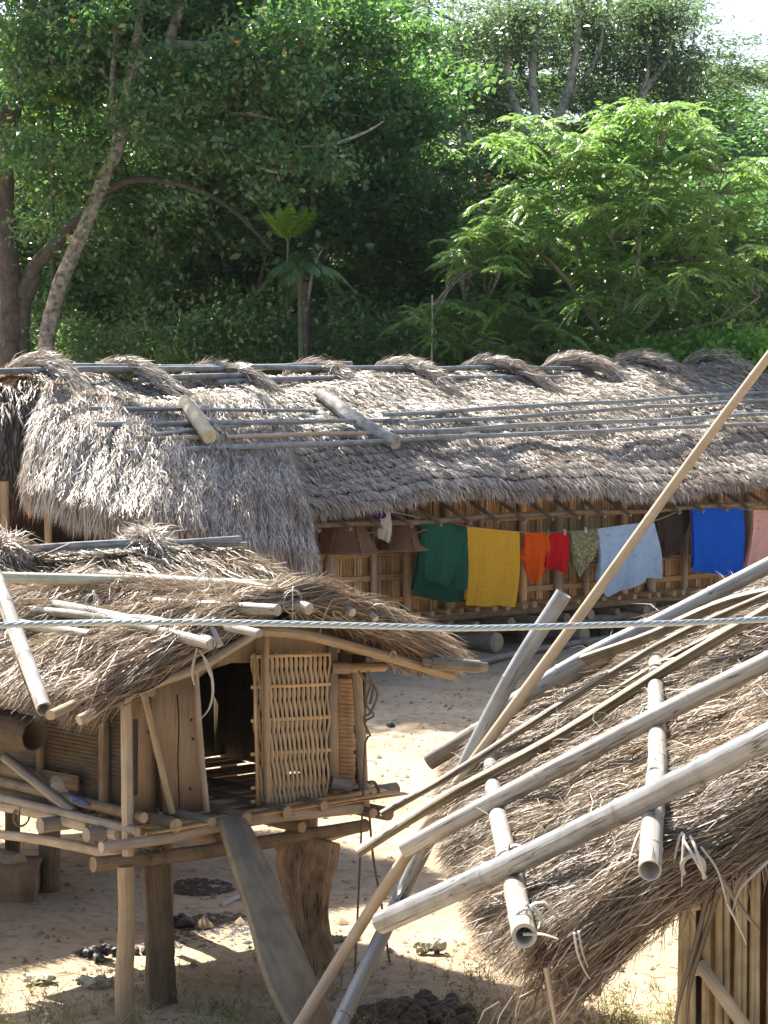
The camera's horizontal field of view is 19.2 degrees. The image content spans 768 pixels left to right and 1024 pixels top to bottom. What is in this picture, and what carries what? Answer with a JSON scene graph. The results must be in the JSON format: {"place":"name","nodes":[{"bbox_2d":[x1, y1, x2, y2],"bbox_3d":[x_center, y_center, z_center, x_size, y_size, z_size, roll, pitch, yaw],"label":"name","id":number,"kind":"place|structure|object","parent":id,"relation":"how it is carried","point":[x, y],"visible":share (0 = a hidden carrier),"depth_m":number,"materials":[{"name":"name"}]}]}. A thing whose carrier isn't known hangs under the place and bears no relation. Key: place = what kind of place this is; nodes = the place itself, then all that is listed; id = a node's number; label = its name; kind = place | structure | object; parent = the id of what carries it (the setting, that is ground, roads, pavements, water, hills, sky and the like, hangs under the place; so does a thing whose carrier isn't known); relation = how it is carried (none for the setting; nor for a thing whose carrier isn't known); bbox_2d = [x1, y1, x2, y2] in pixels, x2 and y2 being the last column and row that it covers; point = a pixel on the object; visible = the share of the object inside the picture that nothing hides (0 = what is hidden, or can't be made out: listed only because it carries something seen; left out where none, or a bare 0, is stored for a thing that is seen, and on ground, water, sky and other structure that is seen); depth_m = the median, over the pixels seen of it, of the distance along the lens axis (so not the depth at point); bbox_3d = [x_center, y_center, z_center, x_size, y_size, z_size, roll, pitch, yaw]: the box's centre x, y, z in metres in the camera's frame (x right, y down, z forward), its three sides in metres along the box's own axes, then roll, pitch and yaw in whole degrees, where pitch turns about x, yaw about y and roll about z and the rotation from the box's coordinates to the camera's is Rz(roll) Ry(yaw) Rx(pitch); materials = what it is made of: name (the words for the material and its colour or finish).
{"place":"outdoors","nodes":[
{"label":"outdoors","id":0,"kind":"place"},
{"bbox_2d":[329,776,352,792],"bbox_3d":[-0.281,1.780,14.847,0.153,0.114,0.086,-1,3,-14],"label":"wood block","id":1,"kind":"object","parent":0,"point":[341,784],"depth_m":14.82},
{"bbox_2d":[0,151,760,1023],"bbox_3d":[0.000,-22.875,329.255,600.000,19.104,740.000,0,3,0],"label":"ground","id":2,"kind":"structure","parent":0,"point":[28,941],"depth_m":16.25,"materials":[{"name":"sand"}]},
{"bbox_2d":[23,973,56,983],"bbox_3d":[-2.234,3.027,14.751,0.220,0.066,0.090,-1,3,-10],"label":"dry leaf","id":3,"kind":"object","parent":2,"relation":"on","point":[39,977],"visible":0.85,"depth_m":14.74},
{"bbox_2d":[1,79,94,351],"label":"feather palm","id":4,"kind":"object","parent":2,"relation":"on","point":[63,99],"visible":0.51,"depth_m":46.22,"materials":[{"name":"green plant"}]},
{"bbox_2d":[0,29,141,257],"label":"forest tree","id":5,"kind":"object","parent":2,"relation":"on","point":[92,233],"depth_m":60.63,"materials":[{"name":"green plant"}]},
{"bbox_2d":[3,303,166,378],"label":"shrub","id":6,"kind":"object","parent":2,"relation":"on","point":[97,350],"visible":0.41,"depth_m":45.59,"materials":[{"name":"green plant"}]},
{"bbox_2d":[75,974,114,987],"bbox_3d":[-1.855,3.016,14.612,0.257,0.085,0.102,0,3,0],"label":"dry leaf","id":7,"kind":"object","parent":2,"relation":"on","point":[88,981],"visible":0.93,"depth_m":14.59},
{"bbox_2d":[75,943,116,962],"bbox_3d":[-1.910,2.968,15.377,0.271,0.097,0.312,-3,4,-43],"label":"cow dung","id":8,"kind":"object","parent":2,"relation":"on","point":[95,952],"visible":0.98,"depth_m":15.33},
{"bbox_2d":[135,946,144,954],"bbox_3d":[-1.665,2.986,15.539,0.279,0.064,0.192,0,3,8],"label":"cow dung","id":9,"kind":"object","parent":2,"relation":"on","point":[137,951],"visible":0.28,"depth_m":15.46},
{"bbox_2d":[0,0,280,367],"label":"old tree","id":10,"kind":"object","parent":2,"relation":"on","point":[55,41],"visible":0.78,"depth_m":45.37,"materials":[{"name":"green plant"}]},
{"bbox_2d":[0,515,305,902],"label":"storage hut","id":11,"kind":"object","parent":2,"relation":"on","point":[146,550],"visible":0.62,"depth_m":18.91,"materials":[{"name":"plant"}]},
{"bbox_2d":[0,69,342,378],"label":"forest tree","id":12,"kind":"object","parent":2,"relation":"on","point":[157,281],"visible":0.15,"depth_m":49.44,"materials":[{"name":"green plant"}]},
{"bbox_2d":[75,278,283,378],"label":"shrub","id":13,"kind":"object","parent":2,"relation":"on","point":[167,339],"visible":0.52,"depth_m":44.65,"materials":[{"name":"green plant"}]},
{"bbox_2d":[173,913,196,928],"bbox_3d":[-1.449,2.926,16.252,0.179,0.092,0.221,-1,3,-24],"label":"mud clod","id":14,"kind":"object","parent":2,"relation":"on","point":[182,920],"visible":0.85,"depth_m":16.17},
{"bbox_2d":[0,5,382,378],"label":"forest tree","id":15,"kind":"object","parent":2,"relation":"on","point":[111,308],"visible":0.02,"depth_m":51.65,"materials":[{"name":"green plant"}]},
{"bbox_2d":[173,878,234,896],"bbox_3d":[-1.394,2.865,17.374,0.546,0.036,0.683,0,3,0],"label":"manure","id":16,"kind":"object","parent":2,"relation":"on","point":[191,889],"visible":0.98,"depth_m":17.33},
{"bbox_2d":[173,912,251,947],"bbox_3d":[-1.227,2.959,16.100,0.923,0.051,0.942,0,3,0],"label":"manure","id":17,"kind":"object","parent":2,"relation":"on","point":[216,923],"visible":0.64,"depth_m":16.07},
{"bbox_2d":[219,893,240,905],"bbox_3d":[-1.119,2.879,16.885,0.044,0.074,0.348,2,3,27],"label":"stick","id":18,"kind":"object","parent":2,"relation":"on","point":[236,897],"visible":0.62,"depth_m":16.83,"materials":[{"name":"grey wood"}]},
{"bbox_2d":[0,559,488,1023],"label":"granary","id":19,"kind":"structure","parent":2,"relation":"on","point":[273,704],"depth_m":14.36,"materials":[{"name":"brown wood"}]},
{"bbox_2d":[0,708,47,750],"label":"bark roll","id":20,"kind":"object","parent":19,"relation":"attached to","point":[22,731],"visible":0.96,"depth_m":14.22,"materials":[{"name":"wood"}]},
{"bbox_2d":[0,569,51,715],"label":"bamboo pole","id":21,"kind":"object","parent":19,"relation":"on","point":[30,670],"visible":0.98,"depth_m":13.50,"materials":[{"name":"wood"}]},
{"bbox_2d":[46,771,78,806],"bbox_3d":[-2.019,1.766,14.431,0.256,0.256,0.256,0,3,0],"label":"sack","id":22,"kind":"object","parent":19,"relation":"on","point":[55,782],"visible":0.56,"depth_m":14.33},
{"bbox_2d":[68,794,91,806],"bbox_3d":[-1.870,1.776,13.986,0.066,0.050,0.299,-2,4,-38],"label":"blue rag","id":23,"kind":"object","parent":19,"relation":"on","point":[78,800],"visible":1,"depth_m":13.96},
{"bbox_2d":[2,572,283,584],"bbox_3d":[-1.692,0.453,15.234,2.117,0.160,0.109,-1,3,-17],"label":"long pole","id":24,"kind":"object","parent":19,"relation":"on","point":[40,578],"visible":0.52,"depth_m":15.06,"materials":[{"name":"wood"}]},
{"bbox_2d":[141,695,175,813],"bbox_3d":[-1.381,1.480,13.890,0.212,0.751,0.042,-1,3,-21],"label":"bamboo pole","id":25,"kind":"object","parent":19,"relation":"on","point":[158,754],"visible":0.93,"depth_m":13.88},
{"bbox_2d":[250,651,330,806],"bbox_3d":[-0.590,1.384,14.588,0.664,1.000,0.041,-3,4,-40],"label":"door","id":26,"kind":"structure","parent":19,"relation":"in","point":[275,723],"depth_m":14.59,"materials":[{"name":"wicker"}]},
{"bbox_2d":[354,670,390,973],"bbox_3d":[-0.033,2.248,14.926,0.433,2.453,0.022,-3,4,-40],"label":"rope","id":27,"kind":"object","parent":19,"relation":"hanging from","point":[364,760],"visible":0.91,"depth_m":14.82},
{"bbox_2d":[14,0,482,375],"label":"forest tree","id":28,"kind":"object","parent":2,"relation":"on","point":[252,247],"visible":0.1,"depth_m":48.47,"materials":[{"name":"green plant"}]},
{"bbox_2d":[38,0,486,353],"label":"mottled tree","id":29,"kind":"object","parent":2,"relation":"on","point":[286,48],"visible":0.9,"depth_m":45.69,"materials":[{"name":"green plant"}]},
{"bbox_2d":[172,267,357,375],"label":"shrub","id":30,"kind":"object","parent":2,"relation":"on","point":[273,339],"visible":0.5,"depth_m":44.53,"materials":[{"name":"green plant"}]},
{"bbox_2d":[218,815,334,1023],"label":"ramp plank","id":31,"kind":"object","parent":2,"relation":"on","point":[289,977],"visible":0.99,"depth_m":13.46,"materials":[{"name":"grey wood"}]},
{"bbox_2d":[260,202,321,362],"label":"palm tree","id":32,"kind":"object","parent":2,"relation":"on","point":[286,225],"visible":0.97,"depth_m":44.22,"materials":[{"name":"green plant"}]},
{"bbox_2d":[249,261,353,375],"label":"feather palm","id":33,"kind":"object","parent":2,"relation":"on","point":[316,269],"visible":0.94,"depth_m":43.81,"materials":[{"name":"green plant"}]},
{"bbox_2d":[46,23,558,374],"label":"forest tree","id":34,"kind":"object","parent":2,"relation":"on","point":[470,71],"visible":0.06,"depth_m":51.13,"materials":[{"name":"green plant"}]},
{"bbox_2d":[300,247,324,375],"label":"bare stem","id":35,"kind":"object","parent":2,"relation":"on","point":[307,288],"visible":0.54,"depth_m":43.82,"materials":[{"name":"brown plant"}]},
{"bbox_2d":[0,672,675,1023],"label":"pebbles","id":36,"kind":"object","parent":2,"relation":"on","point":[203,922],"visible":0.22,"depth_m":16.14,"materials":[{"name":"stone"}]},
{"bbox_2d":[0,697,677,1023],"bbox_3d":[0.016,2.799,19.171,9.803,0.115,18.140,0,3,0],"label":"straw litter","id":37,"kind":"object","parent":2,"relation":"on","point":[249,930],"visible":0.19,"depth_m":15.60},
{"bbox_2d":[332,935,346,941],"bbox_3d":[-0.298,2.943,15.691,0.152,0.057,0.056,0,3,0],"label":"dry leaf","id":38,"kind":"object","parent":2,"relation":"on","point":[340,938],"visible":0.76,"depth_m":15.68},
{"bbox_2d":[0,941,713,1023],"bbox_3d":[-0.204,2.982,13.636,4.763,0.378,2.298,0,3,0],"label":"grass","id":39,"kind":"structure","parent":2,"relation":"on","point":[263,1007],"depth_m":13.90,"materials":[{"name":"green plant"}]},
{"bbox_2d":[0,944,722,1023],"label":"dry weeds","id":40,"kind":"object","parent":2,"relation":"on","point":[210,1005],"visible":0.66,"depth_m":13.96,"materials":[{"name":"plant"}]},
{"bbox_2d":[349,1014,391,1023],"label":"dung heap","id":41,"kind":"object","parent":2,"relation":"on","point":[371,1016],"visible":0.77,"depth_m":13.40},
{"bbox_2d":[275,270,472,373],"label":"shrub","id":42,"kind":"object","parent":2,"relation":"on","point":[396,346],"visible":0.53,"depth_m":44.64,"materials":[{"name":"green plant"}]},
{"bbox_2d":[0,347,767,658],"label":"longhouse","id":43,"kind":"structure","parent":2,"relation":"on","point":[70,471],"depth_m":32.99,"materials":[{"name":"plant"}]},
{"bbox_2d":[26,507,34,517],"bbox_3d":[-4.502,-0.030,28.938,0.124,0.206,0.040,0,3,0],"label":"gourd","id":44,"kind":"object","parent":43,"relation":"hanging from","point":[30,514],"visible":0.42,"depth_m":28.92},
{"bbox_2d":[178,395,216,443],"bbox_3d":[-2.534,-1.242,30.296,0.235,0.632,1.675,-1,3,-18],"label":"log","id":45,"kind":"object","parent":43,"relation":"on","point":[201,425],"visible":1,"depth_m":29.83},
{"bbox_2d":[150,425,251,435],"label":"roof pole","id":46,"kind":"object","parent":43,"relation":"on","point":[179,431],"visible":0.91,"depth_m":29.66,"materials":[{"name":"grey wood"}]},
{"bbox_2d":[89,406,316,411],"bbox_3d":[-2.407,-1.416,31.371,0.080,0.107,4.652,2,4,37],"label":"roof pole","id":47,"kind":"object","parent":43,"relation":"on","point":[169,409],"visible":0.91,"depth_m":31.38,"materials":[{"name":"grey wood"}]},
{"bbox_2d":[96,418,410,427],"bbox_3d":[-1.616,-1.236,31.305,0.096,0.085,6.430,2,4,39],"label":"roof pole","id":48,"kind":"object","parent":43,"relation":"on","point":[211,422],"visible":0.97,"depth_m":31.00,"materials":[{"name":"grey wood"}]},
{"bbox_2d":[135,431,371,440],"bbox_3d":[-1.378,-1.049,31.093,0.086,0.089,5.729,2,4,38],"label":"roof pole","id":49,"kind":"object","parent":43,"relation":"on","point":[286,434],"visible":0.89,"depth_m":30.88,"materials":[{"name":"beige wood"}]},
{"bbox_2d":[125,439,445,455],"bbox_3d":[-1.071,-0.921,31.130,0.111,0.172,6.788,2,4,39],"label":"roof pole","id":50,"kind":"object","parent":43,"relation":"on","point":[251,446],"visible":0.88,"depth_m":30.70,"materials":[{"name":"grey wood"}]},
{"bbox_2d":[316,513,379,554],"bbox_3d":[-0.522,0.260,31.350,0.947,0.608,0.995,0,3,0],"label":"carrying basket","id":51,"kind":"object","parent":43,"relation":"hanging from","point":[356,540],"visible":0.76,"depth_m":31.08,"materials":[{"name":"wicker"}]},
{"bbox_2d":[315,388,400,449],"bbox_3d":[-0.441,-1.363,33.009,0.305,0.883,1.829,-3,4,-41],"label":"log","id":52,"kind":"object","parent":43,"relation":"on","point":[341,409],"visible":0.92,"depth_m":32.77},
{"bbox_2d":[373,512,385,518],"bbox_3d":[-0.077,0.046,31.376,0.176,0.123,0.167,-3,4,-41],"label":"purple cloth","id":53,"kind":"object","parent":43,"relation":"on","point":[383,515],"visible":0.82,"depth_m":31.36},
{"bbox_2d":[376,508,427,551],"bbox_3d":[0.251,0.239,32.052,0.787,0.594,0.831,0,3,0],"label":"carrying basket","id":54,"kind":"object","parent":43,"relation":"hanging from","point":[404,538],"visible":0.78,"depth_m":31.82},
{"bbox_2d":[382,391,767,416],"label":"roof pole","id":55,"kind":"object","parent":43,"relation":"on","point":[436,412],"visible":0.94,"depth_m":35.82,"materials":[{"name":"grey wood"}]},
{"bbox_2d":[384,508,767,532],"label":"clothesline","id":56,"kind":"object","parent":43,"relation":"attached to","point":[546,532],"visible":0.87,"depth_m":33.47,"materials":[{"name":"fabric"}]},
{"bbox_2d":[375,512,391,544],"bbox_3d":[0.003,0.226,31.456,0.246,0.458,0.159,-2,4,-36],"label":"white blouse","id":57,"kind":"object","parent":56,"relation":"hanging from","point":[384,533],"visible":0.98,"depth_m":31.42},
{"bbox_2d":[411,518,467,602],"bbox_3d":[0.804,0.690,32.255,1.026,1.246,0.183,-3,4,-40],"label":"green cloth","id":58,"kind":"object","parent":56,"relation":"hanging from","point":[421,586],"visible":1,"depth_m":32.17,"materials":[{"name":"fabric"}]},
{"bbox_2d":[424,523,468,589],"bbox_3d":[0.850,0.602,32.195,0.838,1.059,0.170,-3,4,-42],"label":"green cloth","id":59,"kind":"object","parent":56,"relation":"hanging from","point":[446,546],"visible":1,"depth_m":32.17,"materials":[{"name":"fabric"}]},
{"bbox_2d":[464,527,519,606],"bbox_3d":[1.571,0.794,32.840,1.046,1.214,0.173,-3,4,-41],"label":"yellow cloth","id":60,"kind":"object","parent":56,"relation":"hanging from","point":[494,566],"visible":1,"depth_m":32.76,"materials":[{"name":"fabric"}]},
{"bbox_2d":[520,532,549,583],"bbox_3d":[2.197,0.671,33.329,0.586,0.770,0.190,-3,4,-40],"label":"orange blouse","id":61,"kind":"object","parent":56,"relation":"hanging from","point":[534,550],"visible":1,"depth_m":33.30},
{"bbox_2d":[544,532,568,573],"bbox_3d":[2.541,0.615,33.649,0.519,0.631,0.166,-2,4,-39],"label":"red blouse","id":62,"kind":"object","parent":56,"relation":"hanging from","point":[558,558],"visible":1,"depth_m":33.63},
{"bbox_2d":[568,529,598,576],"bbox_3d":[2.973,0.619,34.017,0.601,0.714,0.163,-3,4,-40],"label":"floral cloth","id":63,"kind":"object","parent":56,"relation":"hanging from","point":[583,546],"visible":1,"depth_m":33.99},
{"bbox_2d":[595,522,662,596],"bbox_3d":[3.753,0.710,34.693,1.425,1.113,0.187,-3,4,-40],"label":"light blue cloth","id":64,"kind":"object","parent":56,"relation":"hanging from","point":[642,563],"visible":0.77,"depth_m":34.63,"materials":[{"name":"fabric"}]},
{"bbox_2d":[655,510,689,557],"bbox_3d":[4.510,0.331,35.588,0.791,0.766,0.194,-3,4,-41],"label":"brown garment","id":65,"kind":"object","parent":56,"relation":"hanging from","point":[671,529],"visible":0.92,"depth_m":35.54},
{"bbox_2d":[690,508,744,576],"bbox_3d":[5.266,0.461,35.983,1.268,1.137,0.191,-3,4,-40],"label":"royal blue cloth","id":66,"kind":"object","parent":56,"relation":"hanging from","point":[718,540],"visible":0.99,"depth_m":35.95,"materials":[{"name":"fabric"}]},
{"bbox_2d":[743,510,767,568],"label":"pink cloth","id":67,"kind":"object","parent":56,"relation":"hanging from","point":[757,551],"visible":0.82,"depth_m":36.56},
{"bbox_2d":[390,412,767,434],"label":"roof pole","id":68,"kind":"object","parent":43,"relation":"on","point":[493,427],"visible":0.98,"depth_m":34.89,"materials":[{"name":"grey wood"}]},
{"bbox_2d":[401,422,767,441],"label":"roof pole","id":69,"kind":"object","parent":43,"relation":"on","point":[485,435],"visible":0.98,"depth_m":34.70,"materials":[{"name":"grey wood"}]},
{"bbox_2d":[407,398,767,424],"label":"roof pole","id":70,"kind":"object","parent":43,"relation":"on","point":[459,419],"visible":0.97,"depth_m":35.61,"materials":[{"name":"grey wood"}]},
{"bbox_2d":[386,722,394,727],"bbox_3d":[0.078,2.430,25.943,0.082,0.069,0.118,-1,3,-21],"label":"mud clod","id":71,"kind":"object","parent":2,"relation":"on","point":[390,724],"visible":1,"depth_m":25.91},
{"bbox_2d":[17,63,767,379],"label":"undergrowth","id":72,"kind":"object","parent":2,"relation":"on","point":[548,114],"depth_m":64.61,"materials":[{"name":"green plant"}]},
{"bbox_2d":[296,0,521,305],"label":"forest tree","id":73,"kind":"object","parent":2,"relation":"on","point":[505,124],"depth_m":63.01,"materials":[{"name":"green plant"}]},
{"bbox_2d":[353,988,477,1023],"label":"dung heap","id":74,"kind":"object","parent":2,"relation":"on","point":[410,1008],"visible":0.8,"depth_m":13.62,"materials":[{"name":"soil"}]},
{"bbox_2d":[251,115,596,373],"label":"forest tree","id":75,"kind":"object","parent":2,"relation":"on","point":[392,256],"visible":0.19,"depth_m":49.78,"materials":[{"name":"green plant"}]},
{"bbox_2d":[412,940,446,953],"bbox_3d":[0.312,2.941,15.367,0.233,0.092,0.090,-1,3,-13],"label":"rock","id":76,"kind":"object","parent":2,"relation":"on","point":[435,946],"visible":1,"depth_m":15.35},
{"bbox_2d":[331,589,570,1023],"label":"leaning pole","id":77,"kind":"object","parent":2,"relation":"on","point":[511,677],"visible":0.68,"depth_m":12.65,"materials":[{"name":"grey wood"}]},
{"bbox_2d":[431,259,477,363],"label":"bare stem","id":78,"kind":"object","parent":2,"relation":"on","point":[439,298],"visible":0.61,"depth_m":42.86,"materials":[{"name":"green plant"}]},
{"bbox_2d":[385,0,561,184],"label":"pale trunk tree","id":79,"kind":"object","parent":2,"relation":"on","point":[494,74],"visible":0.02,"depth_m":63.99,"materials":[{"name":"green plant"}]},
{"bbox_2d":[443,133,557,362],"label":"tree","id":80,"kind":"object","parent":2,"relation":"on","point":[488,183],"visible":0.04,"depth_m":51.57,"materials":[{"name":"green plant"}]},
{"bbox_2d":[418,635,609,672],"bbox_3d":[2.053,2.033,32.838,0.309,0.110,5.120,2,4,37],"label":"fallen pole","id":81,"kind":"object","parent":2,"relation":"on","point":[541,648],"visible":0.41,"depth_m":33.34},
{"bbox_2d":[322,0,734,346],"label":"pale tree","id":82,"kind":"object","parent":2,"relation":"on","point":[647,23],"depth_m":56.45,"materials":[{"name":"plant"}]},
{"bbox_2d":[356,163,702,372],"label":"forest tree","id":83,"kind":"object","parent":2,"relation":"on","point":[426,219],"visible":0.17,"depth_m":48.36,"materials":[{"name":"green plant"}]},
{"bbox_2d":[293,350,767,1023],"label":"leaning pole","id":84,"kind":"object","parent":2,"relation":"on","point":[401,862],"visible":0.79,"depth_m":12.50,"materials":[{"name":"beige wood"}]},
{"bbox_2d":[391,0,750,191],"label":"pale trunk tree","id":85,"kind":"object","parent":2,"relation":"on","point":[701,5],"visible":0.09,"depth_m":59.38,"materials":[{"name":"green plant"}]},
{"bbox_2d":[376,97,767,365],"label":"feathery tree","id":86,"kind":"object","parent":2,"relation":"on","point":[666,120],"visible":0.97,"depth_m":43.25,"materials":[{"name":"green plant"}]},
{"bbox_2d":[405,571,767,1023],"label":"thatched hut","id":87,"kind":"object","parent":2,"relation":"on","point":[592,914],"visible":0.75,"depth_m":9.43,"materials":[{"name":"plant"}]},
{"bbox_2d":[423,655,614,768],"bbox_3d":[0.813,1.165,13.481,1.161,0.759,0.251,1,3,16],"label":"bamboo pole","id":88,"kind":"object","parent":87,"relation":"attached to","point":[437,756],"visible":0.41,"depth_m":13.48,"materials":[{"name":"wood"}]},
{"bbox_2d":[353,603,767,856],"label":"split bamboo","id":89,"kind":"object","parent":87,"relation":"on","point":[530,752],"visible":0.97,"depth_m":11.95,"materials":[{"name":"wood"}]},
{"bbox_2d":[372,721,767,933],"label":"bamboo pole","id":90,"kind":"object","parent":87,"relation":"attached to","point":[738,751],"visible":1,"depth_m":9.37,"materials":[{"name":"wood"}]},
{"bbox_2d":[380,591,767,817],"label":"split bamboo","id":91,"kind":"object","parent":87,"relation":"on","point":[532,722],"visible":0.98,"depth_m":12.36,"materials":[{"name":"wood"}]},
{"bbox_2d":[398,650,767,857],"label":"bamboo pole","id":92,"kind":"object","parent":87,"relation":"attached to","point":[687,700],"visible":1,"depth_m":10.93,"materials":[{"name":"wood"}]},
{"bbox_2d":[502,557,767,711],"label":"bamboo pole","id":93,"kind":"object","parent":87,"relation":"on","point":[564,670],"visible":0.66,"depth_m":12.92,"materials":[{"name":"wood"}]},
{"bbox_2d":[606,624,730,695],"bbox_3d":[1.719,0.735,12.323,1.047,0.598,0.068,1,3,19],"label":"split bamboo","id":94,"kind":"object","parent":87,"relation":"on","point":[676,653],"visible":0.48,"depth_m":12.36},
{"bbox_2d":[579,587,767,663],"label":"split bamboo","id":95,"kind":"object","parent":87,"relation":"on","point":[653,634],"visible":0.88,"depth_m":12.57,"materials":[{"name":"wood"}]},
{"bbox_2d":[407,153,767,361],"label":"forest tree","id":96,"kind":"object","parent":2,"relation":"on","point":[717,311],"visible":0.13,"depth_m":46.73,"materials":[{"name":"green plant"}]},
{"bbox_2d":[432,0,767,218],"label":"pale trunk tree","id":97,"kind":"object","parent":2,"relation":"on","point":[756,74],"visible":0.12,"depth_m":60.87,"materials":[{"name":"green plant"}]},
{"bbox_2d":[444,58,767,151],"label":"forest tree","id":98,"kind":"object","parent":2,"relation":"on","point":[739,99],"visible":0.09,"depth_m":69.30,"materials":[{"name":"green plant"}]},
{"bbox_2d":[477,117,767,361],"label":"forest tree","id":99,"kind":"object","parent":2,"relation":"on","point":[697,184],"visible":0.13,"depth_m":46.26,"materials":[{"name":"green plant"}]},
{"bbox_2d":[554,94,767,327],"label":"forest tree","id":100,"kind":"object","parent":2,"relation":"on","point":[750,138],"visible":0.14,"depth_m":55.66,"materials":[{"name":"green plant"}]},
{"bbox_2d":[602,323,738,363],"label":"shrub","id":101,"kind":"object","parent":2,"relation":"on","point":[657,346],"visible":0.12,"depth_m":42.23,"materials":[{"name":"green plant"}]},
{"bbox_2d":[614,112,767,266],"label":"forest tree","id":102,"kind":"object","parent":2,"relation":"on","point":[754,118],"visible":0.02,"depth_m":63.90,"materials":[{"name":"green plant"}]},
{"bbox_2d":[643,315,767,370],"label":"shrub","id":103,"kind":"object","parent":2,"relation":"on","point":[750,343],"visible":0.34,"depth_m":41.56,"materials":[{"name":"green plant"}]},
{"bbox_2d":[0,616,767,630],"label":"steel cable","id":104,"kind":"object","parent":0,"point":[304,624],"visible":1,"depth_m":5.07,"materials":[{"name":"silver metal"}]},
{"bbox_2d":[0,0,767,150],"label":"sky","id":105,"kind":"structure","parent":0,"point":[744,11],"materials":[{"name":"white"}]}
]}

